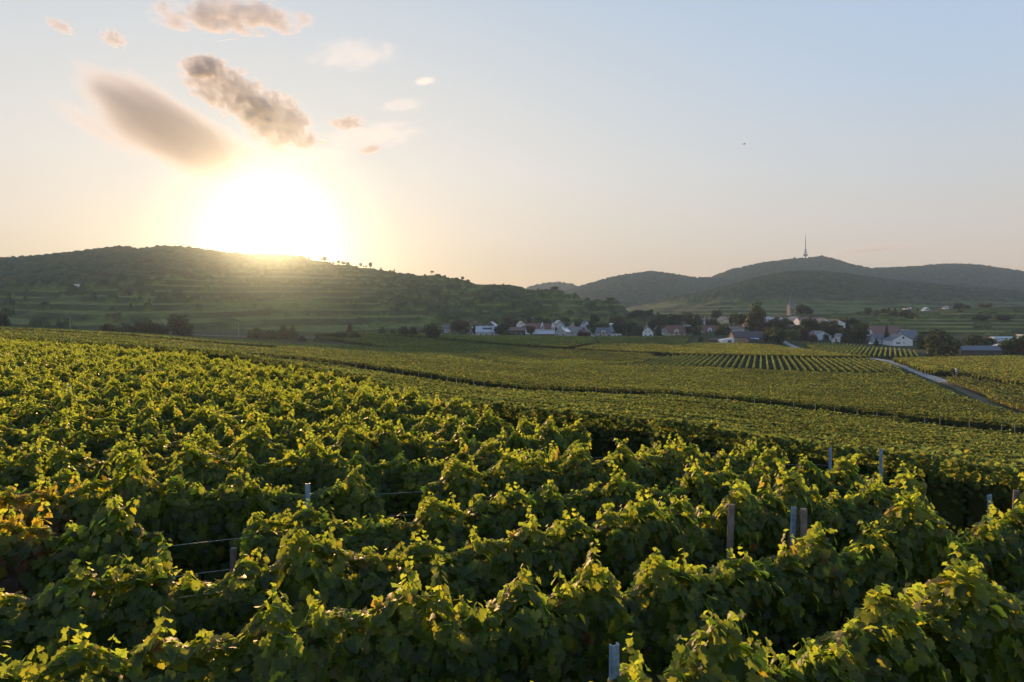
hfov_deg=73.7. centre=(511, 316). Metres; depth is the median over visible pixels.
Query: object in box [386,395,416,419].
grapevine
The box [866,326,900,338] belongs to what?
house
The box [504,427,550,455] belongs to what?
grapevine
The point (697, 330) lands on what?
shrub
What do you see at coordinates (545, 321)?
tree
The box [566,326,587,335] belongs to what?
house
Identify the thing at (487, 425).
grapevine
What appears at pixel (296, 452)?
grapevine
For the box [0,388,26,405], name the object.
grapevine
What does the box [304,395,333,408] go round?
grapevine
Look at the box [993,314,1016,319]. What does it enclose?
shrub
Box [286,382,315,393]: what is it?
grapevine
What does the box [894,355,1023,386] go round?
vineyard foliage
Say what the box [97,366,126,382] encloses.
grapevine
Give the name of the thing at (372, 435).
grapevine
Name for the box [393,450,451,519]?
grapevine
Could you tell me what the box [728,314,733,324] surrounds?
tree
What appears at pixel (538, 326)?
house
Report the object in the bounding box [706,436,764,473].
grapevine
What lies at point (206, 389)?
grapevine
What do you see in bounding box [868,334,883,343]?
house
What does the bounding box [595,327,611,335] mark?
house
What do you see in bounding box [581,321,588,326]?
house
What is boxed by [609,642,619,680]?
trellis post
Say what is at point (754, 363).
vine row
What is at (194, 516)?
grapevine
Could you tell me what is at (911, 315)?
shrub
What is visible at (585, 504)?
grapevine
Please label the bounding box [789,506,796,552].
trellis post
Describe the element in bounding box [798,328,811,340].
shrub
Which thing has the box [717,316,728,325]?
house
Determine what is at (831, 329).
tree
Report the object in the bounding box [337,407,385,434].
grapevine
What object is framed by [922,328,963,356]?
tree
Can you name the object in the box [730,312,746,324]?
tree
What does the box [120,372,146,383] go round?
grapevine
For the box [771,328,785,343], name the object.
shrub
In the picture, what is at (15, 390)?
grapevine
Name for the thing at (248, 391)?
grapevine
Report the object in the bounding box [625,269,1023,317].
hill
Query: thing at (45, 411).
grapevine
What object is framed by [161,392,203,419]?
grapevine
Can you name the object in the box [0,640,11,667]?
grapevine
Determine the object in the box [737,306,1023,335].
hill
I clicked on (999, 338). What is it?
greenhouse
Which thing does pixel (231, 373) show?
grapevine
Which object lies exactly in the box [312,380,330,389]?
grapevine
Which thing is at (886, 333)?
tree
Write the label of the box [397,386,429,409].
grapevine
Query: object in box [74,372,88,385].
grapevine
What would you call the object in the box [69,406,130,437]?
grapevine
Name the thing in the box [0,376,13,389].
grapevine
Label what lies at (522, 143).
sky
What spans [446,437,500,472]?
grapevine
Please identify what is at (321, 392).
grapevine
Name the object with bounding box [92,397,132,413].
grapevine
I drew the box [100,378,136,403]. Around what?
grapevine
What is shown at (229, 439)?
grapevine
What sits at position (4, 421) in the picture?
grapevine
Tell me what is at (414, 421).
grapevine
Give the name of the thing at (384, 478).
grapevine
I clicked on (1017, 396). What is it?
vine row
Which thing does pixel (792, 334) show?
tree
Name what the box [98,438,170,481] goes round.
grapevine
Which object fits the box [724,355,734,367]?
vine row
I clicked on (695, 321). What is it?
tree
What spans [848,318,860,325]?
tree
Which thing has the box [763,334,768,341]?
shrub
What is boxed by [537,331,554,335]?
shed
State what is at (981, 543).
grapevine
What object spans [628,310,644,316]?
tree
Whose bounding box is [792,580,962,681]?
grapevine
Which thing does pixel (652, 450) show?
grapevine
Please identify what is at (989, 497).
trellis post
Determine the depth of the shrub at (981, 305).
753.59 m
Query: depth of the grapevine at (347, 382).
44.02 m
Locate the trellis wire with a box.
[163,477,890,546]
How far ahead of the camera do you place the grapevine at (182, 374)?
38.06 m
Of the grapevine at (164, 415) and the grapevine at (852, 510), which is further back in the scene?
the grapevine at (164, 415)
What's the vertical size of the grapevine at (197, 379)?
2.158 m
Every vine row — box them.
[601,335,664,342]
[605,335,667,342]
[609,335,671,342]
[613,335,675,342]
[619,335,677,342]
[624,335,680,343]
[628,335,683,342]
[633,335,685,342]
[639,334,690,343]
[642,335,690,343]
[642,356,660,364]
[646,355,668,364]
[648,336,690,342]
[653,355,676,365]
[660,339,688,343]
[660,354,682,365]
[666,354,687,365]
[673,354,692,365]
[678,354,697,365]
[686,354,703,366]
[691,354,708,365]
[698,354,713,366]
[704,355,718,366]
[712,355,723,366]
[718,355,728,366]
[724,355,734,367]
[732,355,739,367]
[738,355,744,367]
[745,355,750,368]
[752,355,755,369]
[771,356,775,369]
[777,356,783,369]
[782,356,790,369]
[788,356,799,371]
[794,356,806,370]
[800,356,814,371]
[805,357,822,371]
[811,356,829,371]
[817,356,838,372]
[823,357,846,372]
[828,343,839,351]
[829,357,854,372]
[831,344,843,351]
[835,344,847,352]
[835,357,862,372]
[840,344,851,352]
[841,357,870,372]
[844,344,854,353]
[847,357,879,372]
[853,345,862,354]
[853,357,887,372]
[858,345,866,354]
[859,357,896,373]
[865,358,904,373]
[878,360,901,370]
[946,375,1023,402]
[953,375,1023,400]
[961,375,1023,396]
[983,379,1023,392]
[986,393,1023,411]
[1008,383,1023,389]
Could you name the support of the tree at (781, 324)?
on the ground
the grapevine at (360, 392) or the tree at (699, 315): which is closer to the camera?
the grapevine at (360, 392)
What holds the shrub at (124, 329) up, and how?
on the ground
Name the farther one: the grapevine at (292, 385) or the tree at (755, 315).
the tree at (755, 315)
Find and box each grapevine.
[0,363,18,377]
[0,364,34,375]
[0,370,20,380]
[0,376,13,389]
[0,384,10,397]
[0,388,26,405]
[0,394,29,410]
[0,397,53,415]
[0,399,43,429]
[0,414,19,432]
[0,424,17,447]
[0,435,56,466]
[0,438,49,494]
[0,475,80,549]
[0,487,20,494]
[0,501,58,599]
[0,623,151,681]
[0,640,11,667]
[5,417,74,456]
[6,369,41,384]
[6,377,45,398]
[6,554,176,670]
[13,463,90,504]
[18,371,40,381]
[18,376,52,391]
[20,409,76,441]
[22,390,67,408]
[24,441,109,486]
[26,368,51,378]
[26,383,61,400]
[28,494,168,599]
[32,372,54,384]
[34,393,87,427]
[48,384,97,416]
[49,381,72,398]
[50,378,79,390]
[51,369,74,383]
[53,390,102,406]
[58,447,163,535]
[60,365,77,378]
[63,378,90,388]
[66,424,125,466]
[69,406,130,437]
[70,365,84,373]
[72,375,108,397]
[74,370,97,379]
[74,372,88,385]
[76,372,92,378]
[77,388,98,398]
[84,366,101,376]
[84,401,127,423]
[88,379,116,389]
[90,374,114,387]
[91,375,120,384]
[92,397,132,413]
[96,390,137,412]
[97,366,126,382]
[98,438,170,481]
[98,459,154,491]
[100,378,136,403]
[102,415,171,456]
[102,432,173,462]
[106,364,129,372]
[111,366,125,375]
[118,401,171,435]
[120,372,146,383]
[120,375,143,393]
[123,396,172,420]
[126,361,152,377]
[128,389,170,412]
[134,537,269,647]
[135,387,170,401]
[139,378,174,400]
[140,373,172,387]
[144,364,153,372]
[147,375,169,391]
[151,365,176,379]
[153,432,236,496]
[157,370,176,382]
[157,431,222,465]
[158,456,250,583]
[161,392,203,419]
[161,423,209,443]
[164,405,211,434]
[165,423,222,456]
[166,382,205,406]
[170,380,199,393]
[171,365,194,374]
[173,360,198,370]
[175,373,196,381]
[175,375,201,384]
[177,368,198,379]
[196,365,222,382]
[199,372,220,382]
[199,379,229,391]
[201,380,229,397]
[203,387,238,410]
[203,391,245,411]
[206,377,229,386]
[207,399,245,419]
[208,405,251,433]
[208,408,257,442]
[215,423,270,450]
[218,365,234,373]
[218,419,288,466]
[221,370,242,383]
[221,372,250,388]
[222,368,242,378]
[224,476,315,568]
[230,383,258,395]
[231,447,305,494]
[233,364,255,376]
[233,377,257,391]
[238,387,265,396]
[239,498,347,567]
[240,384,272,404]
[242,366,267,381]
[246,388,284,412]
[246,392,294,423]
[249,521,383,628]
[252,375,270,384]
[252,377,282,390]
[256,408,304,438]
[259,380,290,392]
[263,381,292,396]
[268,365,288,380]
[269,417,317,453]
[269,556,433,681]
[273,389,303,402]
[275,390,302,403]
[277,375,295,385]
[280,378,301,389]
[281,363,297,375]
[284,427,354,493]
[285,435,326,456]
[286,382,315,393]
[287,393,321,426]
[293,386,316,398]
[294,372,305,381]
[296,373,323,390]
[298,464,388,535]
[300,383,332,407]
[302,370,314,379]
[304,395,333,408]
[304,412,351,437]
[312,369,336,384]
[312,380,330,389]
[314,398,348,426]
[317,507,418,557]
[318,421,366,446]
[320,405,364,425]
[323,421,389,467]
[330,379,350,401]
[334,389,354,403]
[335,378,350,390]
[336,376,353,384]
[336,391,368,409]
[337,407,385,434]
[344,382,359,395]
[346,384,385,419]
[347,451,412,520]
[348,387,372,397]
[350,379,366,387]
[354,530,475,615]
[355,385,378,400]
[363,396,408,432]
[366,419,403,441]
[367,382,384,393]
[370,419,425,468]
[372,386,400,399]
[378,387,400,402]
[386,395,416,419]
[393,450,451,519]
[394,410,428,432]
[396,426,441,446]
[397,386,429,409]
[403,491,489,559]
[409,412,455,437]
[413,395,443,418]
[419,425,476,464]
[420,395,433,406]
[420,453,500,513]
[425,395,468,422]
[435,415,486,441]
[442,505,554,608]
[445,401,472,415]
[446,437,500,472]
[452,408,479,426]
[465,482,555,548]
[469,404,516,442]
[471,427,510,451]
[483,448,559,502]
[492,539,644,681]
[497,441,554,469]
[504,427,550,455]
[513,416,541,438]
[523,508,621,596]
[526,479,616,533]
[530,633,651,681]
[531,415,591,457]
[545,443,598,495]
[548,439,593,464]
[588,489,694,592]
[590,438,651,492]
[598,464,659,524]
[614,547,739,681]
[635,435,688,493]
[635,440,662,457]
[646,470,718,515]
[653,493,743,573]
[657,609,778,681]
[675,434,721,475]
[681,546,804,668]
[682,455,754,515]
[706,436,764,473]
[712,467,799,574]
[731,444,790,495]
[753,520,865,665]
[773,457,844,551]
[789,454,842,502]
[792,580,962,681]
[822,453,865,498]
[823,472,895,552]
[838,520,917,627]
[858,460,934,519]
[871,479,968,602]
[943,507,1023,594]
[989,501,1023,591]
[1006,468,1023,521]
[1009,590,1023,614]
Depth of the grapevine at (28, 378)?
33.24 m
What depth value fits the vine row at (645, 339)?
487.10 m
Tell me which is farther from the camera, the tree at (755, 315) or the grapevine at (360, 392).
the tree at (755, 315)
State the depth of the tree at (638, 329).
597.49 m
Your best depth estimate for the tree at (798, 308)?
769.43 m
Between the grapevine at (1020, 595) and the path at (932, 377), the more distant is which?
the path at (932, 377)
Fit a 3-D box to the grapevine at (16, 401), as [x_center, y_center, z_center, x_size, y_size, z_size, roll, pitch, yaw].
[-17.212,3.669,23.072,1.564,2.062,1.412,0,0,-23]
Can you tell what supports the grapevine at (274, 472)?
on the ground
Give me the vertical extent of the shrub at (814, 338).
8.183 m
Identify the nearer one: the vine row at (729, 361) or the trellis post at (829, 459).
the trellis post at (829, 459)
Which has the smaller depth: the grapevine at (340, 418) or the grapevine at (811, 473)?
the grapevine at (811, 473)
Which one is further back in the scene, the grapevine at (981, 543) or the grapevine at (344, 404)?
the grapevine at (344, 404)
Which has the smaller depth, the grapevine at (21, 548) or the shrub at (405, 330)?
the grapevine at (21, 548)
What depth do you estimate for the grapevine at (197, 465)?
12.78 m
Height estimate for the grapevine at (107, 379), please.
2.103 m
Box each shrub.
[0,312,11,325]
[100,323,115,330]
[114,323,133,331]
[128,321,149,333]
[146,322,169,334]
[165,314,194,335]
[246,327,264,338]
[262,329,278,338]
[278,324,290,338]
[288,324,298,338]
[297,335,306,340]
[313,335,324,340]
[330,332,348,337]
[346,323,352,331]
[349,331,361,337]
[377,327,385,332]
[398,326,409,333]
[409,326,418,333]
[422,322,441,337]
[501,330,514,334]
[577,328,590,336]
[608,315,620,322]
[692,325,701,334]
[714,323,726,334]
[722,323,731,334]
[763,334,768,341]
[765,326,776,340]
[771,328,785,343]
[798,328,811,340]
[808,332,817,341]
[839,316,850,326]
[864,307,871,313]
[872,309,879,315]
[887,310,898,316]
[898,310,910,316]
[908,312,917,318]
[913,332,928,348]
[952,303,964,308]
[962,333,993,345]
[971,314,992,319]
[977,303,986,306]
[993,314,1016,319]
[998,335,1023,353]
[1013,343,1023,354]
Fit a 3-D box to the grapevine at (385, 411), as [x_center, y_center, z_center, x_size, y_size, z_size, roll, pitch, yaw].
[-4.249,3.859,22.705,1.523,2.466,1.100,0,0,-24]
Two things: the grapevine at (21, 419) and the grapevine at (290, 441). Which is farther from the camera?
the grapevine at (21, 419)
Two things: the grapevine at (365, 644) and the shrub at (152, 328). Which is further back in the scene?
the shrub at (152, 328)
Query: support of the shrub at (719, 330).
on the ground
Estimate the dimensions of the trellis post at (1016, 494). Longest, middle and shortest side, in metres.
2.300 x 0.104 x 0.102 m
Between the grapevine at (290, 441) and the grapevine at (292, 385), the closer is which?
the grapevine at (290, 441)
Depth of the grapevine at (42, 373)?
35.16 m
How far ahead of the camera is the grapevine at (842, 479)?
14.78 m
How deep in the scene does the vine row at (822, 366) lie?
253.76 m
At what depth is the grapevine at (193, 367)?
41.79 m
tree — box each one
[448,318,471,334]
[493,322,510,334]
[509,318,519,326]
[525,325,535,334]
[540,318,549,322]
[574,320,581,326]
[588,314,594,332]
[592,314,599,322]
[597,322,610,326]
[611,322,625,333]
[622,321,637,334]
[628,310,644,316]
[631,325,643,335]
[643,309,653,317]
[647,319,657,329]
[654,315,669,328]
[655,321,662,335]
[666,313,682,324]
[681,311,692,321]
[685,325,692,332]
[686,314,703,328]
[690,313,703,317]
[707,317,716,324]
[710,308,723,317]
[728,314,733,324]
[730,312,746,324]
[744,301,766,330]
[756,322,769,330]
[772,318,790,329]
[785,328,800,343]
[795,303,805,314]
[801,305,813,313]
[801,318,821,329]
[820,319,839,329]
[823,322,841,334]
[840,322,855,342]
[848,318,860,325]
[852,321,869,342]
[873,338,878,345]
[883,325,889,337]
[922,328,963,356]
[950,368,957,375]
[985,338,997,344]
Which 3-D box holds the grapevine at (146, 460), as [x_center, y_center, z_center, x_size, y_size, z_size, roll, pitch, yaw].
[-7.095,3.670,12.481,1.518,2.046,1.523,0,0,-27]
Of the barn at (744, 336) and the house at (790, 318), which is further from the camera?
the house at (790, 318)
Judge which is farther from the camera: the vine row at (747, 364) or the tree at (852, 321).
the tree at (852, 321)
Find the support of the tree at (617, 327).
on the ground
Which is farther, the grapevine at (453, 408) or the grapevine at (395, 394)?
the grapevine at (395, 394)
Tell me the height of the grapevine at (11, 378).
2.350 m
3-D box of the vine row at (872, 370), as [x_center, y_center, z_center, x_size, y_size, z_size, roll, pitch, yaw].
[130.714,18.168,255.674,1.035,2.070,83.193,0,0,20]
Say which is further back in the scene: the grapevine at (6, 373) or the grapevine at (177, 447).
the grapevine at (6, 373)
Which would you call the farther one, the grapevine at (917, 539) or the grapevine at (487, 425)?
the grapevine at (487, 425)
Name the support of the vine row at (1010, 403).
on the ground
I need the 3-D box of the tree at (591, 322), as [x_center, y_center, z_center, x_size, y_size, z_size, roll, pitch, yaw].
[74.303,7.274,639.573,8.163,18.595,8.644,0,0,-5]
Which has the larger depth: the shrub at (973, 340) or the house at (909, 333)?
the house at (909, 333)
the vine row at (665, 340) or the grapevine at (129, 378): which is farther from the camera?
the vine row at (665, 340)
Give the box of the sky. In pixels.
[0,0,1023,288]
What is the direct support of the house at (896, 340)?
on the ground
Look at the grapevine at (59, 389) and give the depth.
27.05 m
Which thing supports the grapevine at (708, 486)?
on the ground
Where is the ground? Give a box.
[58,315,1023,679]
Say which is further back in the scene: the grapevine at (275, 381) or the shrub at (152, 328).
the shrub at (152, 328)
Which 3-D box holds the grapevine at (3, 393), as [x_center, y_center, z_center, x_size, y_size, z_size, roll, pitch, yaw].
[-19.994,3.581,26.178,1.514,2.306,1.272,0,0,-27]
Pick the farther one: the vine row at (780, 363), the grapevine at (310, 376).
the vine row at (780, 363)
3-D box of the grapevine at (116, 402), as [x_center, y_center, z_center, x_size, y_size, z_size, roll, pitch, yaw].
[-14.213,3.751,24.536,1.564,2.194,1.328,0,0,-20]
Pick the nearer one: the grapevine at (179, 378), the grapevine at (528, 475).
the grapevine at (528, 475)
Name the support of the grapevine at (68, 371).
on the ground
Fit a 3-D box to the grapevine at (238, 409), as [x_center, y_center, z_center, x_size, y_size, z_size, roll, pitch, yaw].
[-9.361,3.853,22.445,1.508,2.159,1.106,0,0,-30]
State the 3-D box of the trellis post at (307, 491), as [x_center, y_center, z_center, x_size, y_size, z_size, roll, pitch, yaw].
[-3.172,3.753,10.624,0.082,2.300,0.044,0,0,-26]
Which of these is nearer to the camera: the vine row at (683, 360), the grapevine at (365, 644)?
the grapevine at (365, 644)
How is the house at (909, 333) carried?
on the ground
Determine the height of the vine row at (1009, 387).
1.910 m
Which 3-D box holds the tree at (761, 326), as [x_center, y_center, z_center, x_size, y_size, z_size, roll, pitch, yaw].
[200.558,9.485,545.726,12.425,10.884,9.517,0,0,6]
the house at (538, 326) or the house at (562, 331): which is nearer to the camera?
the house at (562, 331)
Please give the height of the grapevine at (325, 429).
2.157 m
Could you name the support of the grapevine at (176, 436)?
on the ground
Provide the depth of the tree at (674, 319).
687.29 m
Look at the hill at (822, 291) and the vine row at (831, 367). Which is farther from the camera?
the hill at (822, 291)
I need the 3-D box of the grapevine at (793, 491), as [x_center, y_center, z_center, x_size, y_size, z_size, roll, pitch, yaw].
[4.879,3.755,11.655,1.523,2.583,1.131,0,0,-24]
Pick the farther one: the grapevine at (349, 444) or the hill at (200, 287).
the hill at (200, 287)
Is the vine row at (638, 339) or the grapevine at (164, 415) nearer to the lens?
the grapevine at (164, 415)
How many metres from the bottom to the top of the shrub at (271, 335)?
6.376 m
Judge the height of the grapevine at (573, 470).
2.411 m
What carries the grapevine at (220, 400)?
on the ground
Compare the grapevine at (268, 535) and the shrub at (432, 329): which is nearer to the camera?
the grapevine at (268, 535)
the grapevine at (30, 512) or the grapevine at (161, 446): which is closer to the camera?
the grapevine at (30, 512)
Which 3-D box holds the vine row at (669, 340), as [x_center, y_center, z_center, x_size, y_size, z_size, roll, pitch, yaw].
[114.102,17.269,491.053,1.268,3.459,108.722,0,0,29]
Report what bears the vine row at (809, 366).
on the ground
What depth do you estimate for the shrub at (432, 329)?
428.39 m
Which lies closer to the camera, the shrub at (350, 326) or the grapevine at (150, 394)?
the grapevine at (150, 394)
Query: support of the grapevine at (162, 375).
on the ground
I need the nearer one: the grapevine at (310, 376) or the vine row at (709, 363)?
the grapevine at (310, 376)
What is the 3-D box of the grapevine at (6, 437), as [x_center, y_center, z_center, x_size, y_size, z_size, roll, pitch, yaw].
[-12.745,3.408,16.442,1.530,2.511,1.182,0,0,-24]
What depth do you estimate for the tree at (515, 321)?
654.72 m
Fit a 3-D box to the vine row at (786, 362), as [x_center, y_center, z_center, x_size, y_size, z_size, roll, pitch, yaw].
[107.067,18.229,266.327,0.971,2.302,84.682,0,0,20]
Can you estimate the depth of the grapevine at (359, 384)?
40.34 m
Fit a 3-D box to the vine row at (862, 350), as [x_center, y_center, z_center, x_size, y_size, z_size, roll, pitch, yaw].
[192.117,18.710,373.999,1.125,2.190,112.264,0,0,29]
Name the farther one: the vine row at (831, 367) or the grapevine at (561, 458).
the vine row at (831, 367)
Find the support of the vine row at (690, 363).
on the ground
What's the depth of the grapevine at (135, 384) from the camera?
31.55 m
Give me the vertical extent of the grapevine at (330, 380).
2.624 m
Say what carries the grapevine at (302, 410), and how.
on the ground
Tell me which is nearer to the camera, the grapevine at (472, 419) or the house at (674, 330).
the grapevine at (472, 419)
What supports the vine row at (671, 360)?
on the ground
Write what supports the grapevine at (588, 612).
on the ground
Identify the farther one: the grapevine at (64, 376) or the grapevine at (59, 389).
the grapevine at (64, 376)
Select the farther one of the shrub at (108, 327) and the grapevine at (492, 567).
the shrub at (108, 327)
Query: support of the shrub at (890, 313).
on the hill at (956, 321)
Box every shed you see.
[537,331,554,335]
[952,346,1002,353]
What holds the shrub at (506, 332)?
on the ground
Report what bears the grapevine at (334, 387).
on the ground
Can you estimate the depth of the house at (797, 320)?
607.93 m
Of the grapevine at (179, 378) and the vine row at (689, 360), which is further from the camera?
the vine row at (689, 360)
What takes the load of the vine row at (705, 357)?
on the ground
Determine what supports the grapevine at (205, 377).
on the ground
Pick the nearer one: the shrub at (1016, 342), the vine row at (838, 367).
the vine row at (838, 367)
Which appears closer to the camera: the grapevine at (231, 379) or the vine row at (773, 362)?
the grapevine at (231, 379)
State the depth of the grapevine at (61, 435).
16.79 m
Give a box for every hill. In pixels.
[0,245,685,331]
[526,281,576,290]
[564,255,1023,307]
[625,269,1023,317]
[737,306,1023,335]
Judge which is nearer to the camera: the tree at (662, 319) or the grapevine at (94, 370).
the grapevine at (94, 370)
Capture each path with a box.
[784,341,946,381]
[943,382,1018,413]
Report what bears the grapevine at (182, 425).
on the ground
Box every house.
[444,324,450,332]
[466,327,475,334]
[507,327,524,334]
[516,321,524,326]
[525,322,542,333]
[543,322,554,331]
[554,326,571,335]
[557,322,564,328]
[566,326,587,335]
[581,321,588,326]
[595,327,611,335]
[642,327,652,335]
[664,325,685,335]
[701,325,715,332]
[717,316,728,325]
[729,325,740,330]
[788,316,798,322]
[793,316,824,324]
[808,331,831,339]
[817,318,829,322]
[828,319,844,327]
[834,333,842,341]
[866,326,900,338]
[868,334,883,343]
[882,334,912,345]
[897,329,918,340]
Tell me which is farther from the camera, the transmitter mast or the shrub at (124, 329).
the transmitter mast
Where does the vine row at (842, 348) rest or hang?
on the ground
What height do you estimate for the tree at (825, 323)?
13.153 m
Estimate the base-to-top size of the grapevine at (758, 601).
2.032 m
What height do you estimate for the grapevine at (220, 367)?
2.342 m
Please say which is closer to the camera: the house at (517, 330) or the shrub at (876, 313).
the house at (517, 330)
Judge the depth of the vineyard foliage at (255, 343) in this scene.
265.31 m
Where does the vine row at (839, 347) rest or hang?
on the ground
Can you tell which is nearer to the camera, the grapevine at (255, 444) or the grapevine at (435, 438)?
the grapevine at (255, 444)
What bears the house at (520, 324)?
on the ground
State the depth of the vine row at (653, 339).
501.37 m
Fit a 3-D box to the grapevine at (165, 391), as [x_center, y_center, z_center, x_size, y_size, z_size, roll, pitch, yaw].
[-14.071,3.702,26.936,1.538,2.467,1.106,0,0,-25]
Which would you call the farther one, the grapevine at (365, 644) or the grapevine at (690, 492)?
the grapevine at (690, 492)
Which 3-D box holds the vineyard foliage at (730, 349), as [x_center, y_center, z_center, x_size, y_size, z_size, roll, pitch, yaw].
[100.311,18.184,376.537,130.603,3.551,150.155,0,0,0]
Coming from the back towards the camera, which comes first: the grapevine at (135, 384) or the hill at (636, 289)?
the hill at (636, 289)
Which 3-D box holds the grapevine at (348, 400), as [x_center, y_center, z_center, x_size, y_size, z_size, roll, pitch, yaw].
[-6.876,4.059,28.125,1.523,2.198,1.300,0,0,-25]
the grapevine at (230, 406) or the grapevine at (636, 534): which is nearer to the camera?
the grapevine at (636, 534)
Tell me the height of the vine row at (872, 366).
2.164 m
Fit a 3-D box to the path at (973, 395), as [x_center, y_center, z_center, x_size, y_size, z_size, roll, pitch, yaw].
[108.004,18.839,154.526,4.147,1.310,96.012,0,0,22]
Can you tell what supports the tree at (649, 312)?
on the ground
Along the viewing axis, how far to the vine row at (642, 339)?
494.16 m
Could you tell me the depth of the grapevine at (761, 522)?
10.84 m
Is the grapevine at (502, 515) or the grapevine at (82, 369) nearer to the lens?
the grapevine at (502, 515)
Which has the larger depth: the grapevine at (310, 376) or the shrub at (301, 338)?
the shrub at (301, 338)
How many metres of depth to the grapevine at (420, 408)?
25.22 m
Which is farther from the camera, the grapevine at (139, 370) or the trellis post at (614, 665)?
the grapevine at (139, 370)
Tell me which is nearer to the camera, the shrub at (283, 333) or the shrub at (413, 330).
the shrub at (283, 333)
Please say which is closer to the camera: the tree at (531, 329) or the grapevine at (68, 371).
the grapevine at (68, 371)
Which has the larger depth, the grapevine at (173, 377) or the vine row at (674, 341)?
the vine row at (674, 341)
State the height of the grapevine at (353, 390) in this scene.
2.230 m
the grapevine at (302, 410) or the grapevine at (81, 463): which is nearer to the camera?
the grapevine at (81, 463)
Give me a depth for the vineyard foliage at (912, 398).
155.56 m
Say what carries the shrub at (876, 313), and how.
on the hill at (956, 321)
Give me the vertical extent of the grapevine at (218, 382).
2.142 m
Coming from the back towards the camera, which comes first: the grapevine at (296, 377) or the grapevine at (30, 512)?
the grapevine at (296, 377)
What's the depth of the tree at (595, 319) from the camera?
745.97 m
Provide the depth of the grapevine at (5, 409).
21.47 m
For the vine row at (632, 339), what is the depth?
489.85 m
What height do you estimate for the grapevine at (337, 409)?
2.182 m
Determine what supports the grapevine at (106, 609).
on the ground
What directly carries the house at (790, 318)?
on the ground
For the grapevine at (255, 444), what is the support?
on the ground
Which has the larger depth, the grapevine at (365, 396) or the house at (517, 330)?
the house at (517, 330)
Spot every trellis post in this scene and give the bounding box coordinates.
[230,547,236,573]
[305,483,310,510]
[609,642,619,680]
[726,504,734,559]
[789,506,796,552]
[800,508,806,537]
[828,448,831,470]
[879,449,882,482]
[987,494,992,524]
[1012,490,1019,509]
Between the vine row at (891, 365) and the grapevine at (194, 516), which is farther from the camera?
the vine row at (891, 365)
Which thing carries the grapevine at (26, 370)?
on the ground
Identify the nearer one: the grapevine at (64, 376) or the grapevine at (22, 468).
the grapevine at (22, 468)
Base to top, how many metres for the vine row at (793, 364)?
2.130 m
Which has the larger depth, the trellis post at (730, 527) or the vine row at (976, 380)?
the vine row at (976, 380)
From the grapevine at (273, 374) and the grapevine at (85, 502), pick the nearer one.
the grapevine at (85, 502)
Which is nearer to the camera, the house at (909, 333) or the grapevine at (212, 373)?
the grapevine at (212, 373)
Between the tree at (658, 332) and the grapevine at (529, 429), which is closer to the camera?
the grapevine at (529, 429)
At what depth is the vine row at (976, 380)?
174.22 m
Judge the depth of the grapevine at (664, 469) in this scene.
15.08 m
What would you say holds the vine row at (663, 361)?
on the ground
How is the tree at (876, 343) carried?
on the ground
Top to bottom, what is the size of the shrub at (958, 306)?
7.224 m
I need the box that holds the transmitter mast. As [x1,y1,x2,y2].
[803,234,807,257]
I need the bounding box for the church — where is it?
[787,293,795,315]
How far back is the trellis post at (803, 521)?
9.90 m
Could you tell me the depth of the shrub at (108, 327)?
383.91 m
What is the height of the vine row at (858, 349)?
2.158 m
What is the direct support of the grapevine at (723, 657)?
on the ground
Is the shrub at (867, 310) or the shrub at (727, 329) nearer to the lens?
the shrub at (727, 329)
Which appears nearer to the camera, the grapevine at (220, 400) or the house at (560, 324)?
the grapevine at (220, 400)
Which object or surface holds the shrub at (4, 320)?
on the ground
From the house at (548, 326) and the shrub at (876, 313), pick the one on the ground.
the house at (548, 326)
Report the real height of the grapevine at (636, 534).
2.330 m
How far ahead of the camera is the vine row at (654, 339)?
489.97 m
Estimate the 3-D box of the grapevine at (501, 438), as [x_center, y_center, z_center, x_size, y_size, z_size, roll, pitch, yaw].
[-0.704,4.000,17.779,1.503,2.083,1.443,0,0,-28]
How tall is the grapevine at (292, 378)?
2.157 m
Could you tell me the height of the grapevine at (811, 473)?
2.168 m
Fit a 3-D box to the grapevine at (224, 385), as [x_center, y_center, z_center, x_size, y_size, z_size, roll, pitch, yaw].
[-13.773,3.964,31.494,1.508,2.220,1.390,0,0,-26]
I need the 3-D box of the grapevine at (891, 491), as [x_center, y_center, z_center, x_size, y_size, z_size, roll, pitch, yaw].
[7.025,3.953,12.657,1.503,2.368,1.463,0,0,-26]
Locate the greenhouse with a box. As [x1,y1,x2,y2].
[989,336,1013,340]
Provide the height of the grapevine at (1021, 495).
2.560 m
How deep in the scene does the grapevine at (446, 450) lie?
17.05 m
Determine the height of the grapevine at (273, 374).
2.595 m
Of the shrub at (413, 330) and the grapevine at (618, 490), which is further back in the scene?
the shrub at (413, 330)
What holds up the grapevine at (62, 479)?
on the ground
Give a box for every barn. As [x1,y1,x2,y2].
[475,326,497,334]
[718,331,764,342]
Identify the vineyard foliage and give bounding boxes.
[0,326,306,347]
[0,329,1023,433]
[0,331,1023,534]
[276,343,637,364]
[314,332,596,348]
[325,334,659,361]
[576,342,868,358]
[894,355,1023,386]
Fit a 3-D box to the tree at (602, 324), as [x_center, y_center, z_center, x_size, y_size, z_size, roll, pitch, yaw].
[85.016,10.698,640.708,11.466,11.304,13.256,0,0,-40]
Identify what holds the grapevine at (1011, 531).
on the ground
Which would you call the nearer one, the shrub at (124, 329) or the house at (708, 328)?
the shrub at (124, 329)

